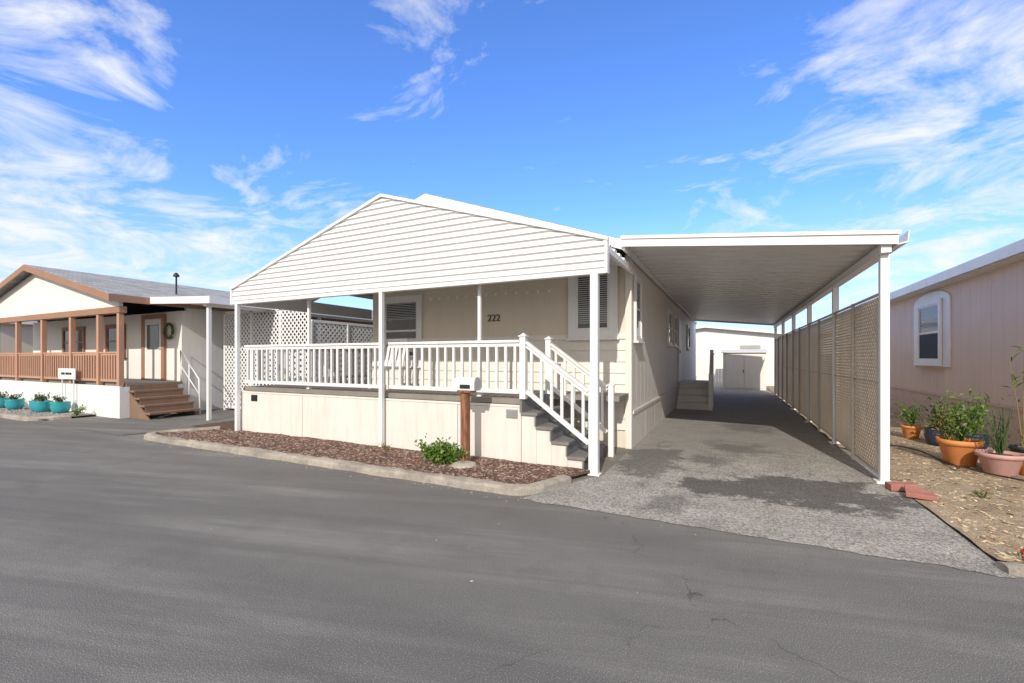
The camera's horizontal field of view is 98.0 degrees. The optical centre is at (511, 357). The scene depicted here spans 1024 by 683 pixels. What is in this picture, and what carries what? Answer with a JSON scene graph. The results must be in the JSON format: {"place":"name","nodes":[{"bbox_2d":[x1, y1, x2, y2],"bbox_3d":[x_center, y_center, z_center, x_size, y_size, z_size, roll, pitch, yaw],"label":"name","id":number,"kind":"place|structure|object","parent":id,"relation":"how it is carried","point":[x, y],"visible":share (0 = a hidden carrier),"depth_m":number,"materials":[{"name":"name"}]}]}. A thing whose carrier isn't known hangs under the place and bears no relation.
{"place":"outdoors","nodes":[
{"label":"outdoors","id":0,"kind":"place"},
{"bbox_2d":[35,396,362,434],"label":"neighbour driveway","id":1,"kind":"structure","parent":0,"point":[122,426],"depth_m":10.31,"materials":[{"name":"concrete"}]},
{"bbox_2d":[150,296,372,419],"bbox_3d":[-5.597,-0.035,16.216,2.560,3.070,11.800,0,0,26],"label":"side awning","id":2,"kind":"object","parent":1,"relation":"on","point":[209,302],"visible":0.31,"depth_m":10.70,"materials":[{"name":"white metal"}]},
{"bbox_2d":[224,309,306,409],"bbox_3d":[-6.733,0.083,12.095,3.535,2.835,0.050,0,0,26],"label":"lattice screen","id":3,"kind":"object","parent":1,"relation":"on","point":[280,319],"visible":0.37,"depth_m":12.25,"materials":[{"name":"white paint"}]},
{"bbox_2d":[379,443,391,449],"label":"shrub","id":4,"kind":"object","parent":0,"point":[385,447],"visible":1,"depth_m":7.04,"materials":[{"name":"green plant"}]},
{"bbox_2d":[0,418,1023,682],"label":"road","id":5,"kind":"structure","parent":0,"point":[120,562],"depth_m":2.87,"materials":[{"name":"grey asphalt"}]},
{"bbox_2d":[995,561,1023,576],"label":"kerb","id":6,"kind":"structure","parent":5,"relation":"on","point":[1014,569],"depth_m":3.08,"materials":[{"name":"concrete"}]},
{"bbox_2d":[0,0,1023,336],"label":"sky","id":7,"kind":"structure","parent":0,"point":[204,142],"materials":[{"name":"blue"}]},
{"bbox_2d":[29,382,1011,562],"bbox_3d":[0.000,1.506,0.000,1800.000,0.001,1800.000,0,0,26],"label":"ground","id":8,"kind":"structure","parent":0,"point":[606,463],"depth_m":6.54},
{"bbox_2d":[0,321,36,352],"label":"distant home","id":9,"kind":"object","parent":8,"relation":"on","point":[7,337],"depth_m":17.29,"materials":[{"name":"beige paint"}]},
{"bbox_2d":[0,413,70,420],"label":"kerb","id":10,"kind":"structure","parent":8,"relation":"on","point":[20,417],"depth_m":10.76,"materials":[{"name":"concrete"}]},
{"bbox_2d":[0,406,95,416],"bbox_3d":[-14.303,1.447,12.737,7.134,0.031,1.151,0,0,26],"label":"gravel","id":11,"kind":"structure","parent":8,"relation":"on","point":[25,411],"depth_m":11.64,"materials":[{"name":"beige gravel"}]},
{"bbox_2d":[0,390,9,407],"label":"potted plant","id":12,"kind":"object","parent":11,"relation":"on","point":[2,401],"visible":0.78,"depth_m":12.87,"materials":[{"name":"green plant"}]},
{"bbox_2d":[4,392,24,409],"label":"potted plant","id":13,"kind":"object","parent":11,"relation":"on","point":[13,402],"visible":0.98,"depth_m":12.45,"materials":[{"name":"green plant"}]},
{"bbox_2d":[28,392,47,410],"bbox_3d":[-12.949,1.199,12.190,0.417,0.522,0.400,0,0,26],"label":"potted plant","id":14,"kind":"object","parent":11,"relation":"on","point":[31,404],"visible":0.3,"depth_m":12.05,"materials":[{"name":"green plant"}]},
{"bbox_2d":[32,392,52,412],"bbox_3d":[-12.620,1.186,11.973,0.400,0.547,0.400,0,0,26],"label":"potted plant","id":15,"kind":"object","parent":11,"relation":"on","point":[40,404],"visible":0.94,"depth_m":11.87,"materials":[{"name":"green plant"}]},
{"bbox_2d":[50,395,70,413],"bbox_3d":[-11.902,1.205,11.733,0.400,0.511,0.400,0,0,26],"label":"potted plant","id":16,"kind":"object","parent":11,"relation":"on","point":[61,405],"visible":0.98,"depth_m":11.63,"materials":[{"name":"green plant"}]},
{"bbox_2d":[58,368,75,411],"bbox_3d":[-12.031,0.870,12.037,1.000,1.180,0.046,0,0,26],"label":"yard sign","id":17,"kind":"object","parent":11,"relation":"on","point":[66,373],"visible":0.98,"depth_m":11.99,"materials":[{"name":"white paint"}]},
{"bbox_2d":[72,404,86,417],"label":"shrub","id":18,"kind":"object","parent":11,"relation":"on","point":[78,410],"visible":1,"depth_m":11.23,"materials":[{"name":"green plant"}]},
{"bbox_2d":[0,264,372,419],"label":"porch home","id":19,"kind":"object","parent":8,"relation":"on","point":[102,335],"visible":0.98,"depth_m":12.75,"materials":[{"name":"beige paint"}]},
{"bbox_2d":[62,326,84,351],"bbox_3d":[-14.804,-0.525,15.015,1.580,1.030,0.046,0,0,26],"label":"window","id":20,"kind":"structure","parent":19,"relation":"in","point":[80,331],"depth_m":14.90,"materials":[{"name":"brown glass"}]},
{"bbox_2d":[105,324,125,358],"bbox_3d":[-12.298,-0.508,13.765,1.240,1.065,0.086,0,0,26],"label":"window","id":21,"kind":"structure","parent":19,"relation":"in","point":[110,330],"depth_m":13.87,"materials":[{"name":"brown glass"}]},
{"bbox_2d":[141,314,166,380],"bbox_3d":[-10.325,-0.305,12.792,1.200,1.890,0.107,0,0,26],"label":"door","id":22,"kind":"structure","parent":19,"relation":"in","point":[153,343],"depth_m":12.77,"materials":[{"name":"beige paint"}]},
{"bbox_2d":[162,322,173,338],"bbox_3d":[-9.571,-0.754,12.383,0.491,0.496,0.118,0,0,26],"label":"wreath","id":23,"kind":"object","parent":19,"relation":"attached to","point":[171,330],"visible":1,"depth_m":12.35,"materials":[{"name":"green plant"}]},
{"bbox_2d":[192,419,240,429],"bbox_3d":[-5.840,1.485,10.355,1.600,0.014,2.140,0,0,26],"label":"side strip","id":24,"kind":"object","parent":8,"relation":"on","point":[228,424],"visible":0.12,"depth_m":9.77,"materials":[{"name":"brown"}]},
{"bbox_2d":[311,319,372,396],"bbox_3d":[-3.589,0.258,14.495,0.070,2.485,7.025,0,0,26],"label":"lattice screen","id":25,"kind":"object","parent":8,"relation":"on","point":[347,331],"visible":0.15,"depth_m":12.20,"materials":[{"name":"white paint"}]},
{"bbox_2d":[144,426,571,495],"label":"kerb","id":26,"kind":"structure","parent":8,"relation":"on","point":[476,484],"depth_m":5.73,"materials":[{"name":"concrete"}]},
{"bbox_2d":[158,428,589,483],"bbox_3d":[-2.924,1.454,7.101,8.400,0.036,1.140,0,0,26],"label":"planting bed","id":27,"kind":"object","parent":8,"relation":"on","point":[467,472],"visible":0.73,"depth_m":6.45,"materials":[{"name":"brown plant"}]},
{"bbox_2d":[414,433,469,464],"bbox_3d":[-0.944,1.264,6.167,0.860,0.441,0.566,0,0,26],"label":"shrub","id":28,"kind":"object","parent":27,"relation":"on","point":[444,452],"visible":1,"depth_m":6.06,"materials":[{"name":"green plant"}]},
{"bbox_2d":[451,377,480,468],"bbox_3d":[-0.648,0.864,5.997,0.380,1.212,0.370,0,0,26],"label":"mailbox","id":29,"kind":"object","parent":27,"relation":"on","point":[464,387],"visible":0.98,"depth_m":6.05,"materials":[{"name":"brown wood"}]},
{"bbox_2d":[474,377,480,390],"bbox_3d":[-0.470,0.349,6.021,0.015,0.182,0.159,0,0,26],"label":"mailbox door","id":30,"kind":"structure","parent":29,"relation":"in","point":[477,382],"depth_m":6.01,"materials":[{"name":"metal"}]},
{"bbox_2d":[230,193,696,475],"bbox_3d":[1.657,-0.785,15.237,7.670,4.570,17.775,0,0,26],"label":"manufactured home","id":31,"kind":"object","parent":8,"relation":"on","point":[586,359],"visible":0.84,"depth_m":7.51,"materials":[{"name":"beige paint"}]},
{"bbox_2d":[371,338,408,388],"bbox_3d":[-2.397,0.098,8.632,0.500,0.965,0.595,0,0,26],"label":"patio chair","id":32,"kind":"object","parent":31,"relation":"on","point":[387,367],"visible":0.62,"depth_m":8.78,"materials":[{"name":"white paint"}]},
{"bbox_2d":[384,294,422,367],"bbox_3d":[-2.371,-0.557,9.447,1.170,1.525,0.086,0,0,26],"label":"window","id":33,"kind":"structure","parent":31,"relation":"in","point":[403,315],"depth_m":9.42,"materials":[{"name":"white glass"}]},
{"bbox_2d":[426,287,553,299],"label":"string lights","id":34,"kind":"object","parent":31,"relation":"hanging from","point":[485,295],"visible":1,"depth_m":8.29,"materials":[{"name":"white paint"}]},
{"bbox_2d":[566,264,619,340],"bbox_3d":[1.364,-0.947,7.581,0.920,1.285,0.086,0,0,26],"label":"window","id":35,"kind":"structure","parent":31,"relation":"in","point":[578,287],"depth_m":7.61,"materials":[{"name":"white glass"}]},
{"bbox_2d":[633,275,644,343],"bbox_3d":[2.231,-0.833,7.788,0.086,1.155,0.630,0,0,26],"label":"window","id":36,"kind":"structure","parent":31,"relation":"in","point":[637,280],"depth_m":7.78,"materials":[{"name":"white glass"}]},
{"bbox_2d":[667,309,673,346],"bbox_3d":[4.243,-0.782,11.896,0.086,0.955,0.880,0,0,26],"label":"window","id":37,"kind":"structure","parent":31,"relation":"in","point":[669,313],"depth_m":11.89,"materials":[{"name":"grey glass"}]},
{"bbox_2d":[673,314,678,347],"bbox_3d":[4.837,-0.782,13.109,0.086,0.955,0.780,0,0,26],"label":"window","id":38,"kind":"structure","parent":31,"relation":"in","point":[675,318],"depth_m":13.15,"materials":[{"name":"grey glass"}]},
{"bbox_2d":[678,318,681,381],"bbox_3d":[5.396,-0.250,14.254,0.090,2.000,0.850,0,0,26],"label":"door","id":39,"kind":"structure","parent":31,"relation":"in","point":[679,320],"depth_m":13.93,"materials":[{"name":"white paint"}]},
{"bbox_2d":[687,325,690,349],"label":"window","id":40,"kind":"structure","parent":31,"relation":"in","point":[688,327],"depth_m":17.31,"materials":[{"name":"grey glass"}]},
{"bbox_2d":[676,350,714,409],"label":"side steps","id":41,"kind":"structure","parent":8,"relation":"on","point":[693,394],"depth_m":13.29,"materials":[{"name":"grey paint"}]},
{"bbox_2d":[696,325,791,381],"bbox_3d":[15.021,-0.300,33.843,9.840,3.600,12.800,0,0,26],"label":"distant home","id":42,"kind":"object","parent":8,"relation":"on","point":[717,339],"visible":0.18,"depth_m":27.80,"materials":[{"name":"white paint"}]},
{"bbox_2d":[738,344,762,349],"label":"window","id":43,"kind":"structure","parent":42,"relation":"in","point":[740,346],"depth_m":27.32,"materials":[{"name":"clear glass"}]},
{"bbox_2d":[721,349,768,389],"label":"storage shed","id":44,"kind":"structure","parent":8,"relation":"on","point":[744,369],"depth_m":20.92,"materials":[{"name":"beige paint"}]},
{"bbox_2d":[725,355,743,387],"bbox_3d":[10.547,0.630,21.098,0.780,1.580,0.023,0,0,26],"label":"door","id":45,"kind":"structure","parent":44,"relation":"in","point":[734,364],"depth_m":21.08,"materials":[{"name":"beige paint"}]},
{"bbox_2d":[745,355,763,388],"bbox_3d":[11.284,0.630,20.737,0.780,1.580,0.023,0,0,26],"label":"door","id":46,"kind":"structure","parent":44,"relation":"in","point":[754,364],"depth_m":20.72,"materials":[{"name":"beige paint"}]},
{"bbox_2d":[521,382,1015,577],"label":"driveway","id":47,"kind":"structure","parent":0,"point":[756,463],"depth_m":5.02,"materials":[{"name":"grey concrete"}]},
{"bbox_2d":[621,230,909,483],"bbox_3d":[6.296,-0.147,12.386,3.290,3.295,14.670,0,0,26],"label":"carport","id":48,"kind":"object","parent":47,"relation":"on","point":[775,280],"visible":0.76,"depth_m":7.14,"materials":[{"name":"white metal"}]},
{"bbox_2d":[833,293,877,471],"bbox_3d":[5.054,0.350,6.577,0.065,2.300,2.636,0,0,26],"label":"fence panel","id":49,"kind":"object","parent":47,"relation":"on","point":[869,396],"visible":0.81,"depth_m":6.39,"materials":[{"name":"beige wood"}]},
{"bbox_2d":[885,481,937,500],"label":"loose red bricks","id":50,"kind":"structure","parent":47,"relation":"on","point":[911,490],"depth_m":4.79,"materials":[{"name":"red brick"}]},
{"bbox_2d":[766,386,1023,563],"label":"yard ground","id":51,"kind":"structure","parent":0,"point":[993,511],"depth_m":5.00,"materials":[{"name":"beige gravel"}]},
{"bbox_2d":[696,354,823,385],"bbox_3d":[12.844,0.635,23.807,20.120,1.670,0.060,0,0,26],"label":"back fence","id":52,"kind":"object","parent":51,"relation":"on","point":[702,365],"visible":0.04,"depth_m":24.54,"materials":[{"name":"beige paint"}]},
{"bbox_2d":[775,335,781,397],"bbox_3d":[10.046,0.350,16.765,0.065,2.300,2.746,0,0,26],"label":"fence panel","id":53,"kind":"object","parent":51,"relation":"on","point":[778,366],"visible":0.91,"depth_m":16.75,"materials":[{"name":"beige wood"}]},
{"bbox_2d":[782,331,791,405],"bbox_3d":[8.792,0.350,14.206,0.065,2.300,2.746,0,0,26],"label":"fence panel","id":54,"kind":"object","parent":51,"relation":"on","point":[787,367],"visible":0.77,"depth_m":14.19,"materials":[{"name":"beige wood"}]},
{"bbox_2d":[793,324,806,416],"bbox_3d":[7.538,0.350,11.646,0.065,2.300,2.746,0,0,26],"label":"fence panel","id":55,"kind":"object","parent":51,"relation":"on","point":[800,378],"visible":0.76,"depth_m":11.63,"materials":[{"name":"beige wood"}]},
{"bbox_2d":[808,313,831,436],"bbox_3d":[6.284,0.350,9.087,0.065,2.300,2.746,0,0,26],"label":"fence panel","id":56,"kind":"object","parent":51,"relation":"on","point":[818,390],"visible":0.8,"depth_m":8.97,"materials":[{"name":"beige wood"}]},
{"bbox_2d":[892,397,925,438],"bbox_3d":[7.323,1.104,8.235,0.471,0.752,0.427,0,0,26],"label":"potted plant","id":57,"kind":"object","parent":51,"relation":"on","point":[910,430],"visible":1,"depth_m":8.15,"materials":[{"name":"green plant"}]},
{"bbox_2d":[839,239,1023,444],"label":"tan manufactured home","id":58,"kind":"object","parent":51,"relation":"on","point":[958,329],"visible":0.59,"depth_m":9.07,"materials":[{"name":"paint"}]},
{"bbox_2d":[914,298,942,365],"bbox_3d":[9.950,-0.583,10.660,0.086,1.535,1.460,0,0,26],"label":"window","id":59,"kind":"structure","parent":58,"relation":"in","point":[928,314],"depth_m":10.59,"materials":[{"name":"white glass"}]},
{"bbox_2d":[915,398,951,445],"bbox_3d":[7.268,1.084,7.606,0.440,0.792,0.561,0,0,-5],"label":"potted plant","id":60,"kind":"object","parent":51,"relation":"on","point":[930,439],"visible":0.55,"depth_m":7.56,"materials":[{"name":"green plant"}]},
{"bbox_2d":[849,410,1023,562],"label":"dry litter","id":61,"kind":"object","parent":51,"relation":"on","point":[1012,557],"visible":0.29,"depth_m":4.67,"materials":[{"name":"plant"}]},
{"bbox_2d":[890,444,1023,480],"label":"garden hose","id":62,"kind":"object","parent":51,"relation":"on","point":[959,467],"visible":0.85,"depth_m":5.85,"materials":[{"name":"black plastic"}]},
{"bbox_2d":[922,389,992,466],"bbox_3d":[6.227,0.954,6.184,0.787,1.051,0.618,0,0,26],"label":"potted plant","id":63,"kind":"object","parent":51,"relation":"on","point":[956,450],"visible":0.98,"depth_m":6.14,"materials":[{"name":"green plant"}]},
{"bbox_2d":[951,386,998,448],"bbox_3d":[7.288,0.950,7.002,0.497,1.060,0.440,0,0,-15],"label":"potted plant","id":64,"kind":"object","parent":51,"relation":"on","point":[986,439],"visible":0.44,"depth_m":6.94,"materials":[{"name":"green plant"}]},
{"bbox_2d":[973,488,993,498],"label":"weed","id":65,"kind":"object","parent":51,"relation":"on","point":[988,492],"visible":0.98,"depth_m":4.68,"materials":[{"name":"green plant"}]},
{"bbox_2d":[974,393,1023,476],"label":"potted plant","id":66,"kind":"object","parent":51,"relation":"on","point":[998,460],"visible":1,"depth_m":5.64,"materials":[{"name":"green plant"}]},
{"bbox_2d":[1003,346,1023,452],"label":"potted plant","id":67,"kind":"object","parent":51,"relation":"on","point":[1014,448],"visible":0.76,"depth_m":6.36,"materials":[{"name":"green plant"}]},
{"bbox_2d":[1010,429,1023,474],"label":"potted plant","id":68,"kind":"object","parent":51,"relation":"on","point":[1021,472],"visible":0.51,"depth_m":5.65,"materials":[{"name":"green plant"}]},
{"bbox_2d":[1010,545,1023,559],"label":"red flower","id":69,"kind":"object","parent":51,"relation":"on","point":[1021,551],"visible":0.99,"depth_m":3.25,"materials":[{"name":"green plant"}]}
]}

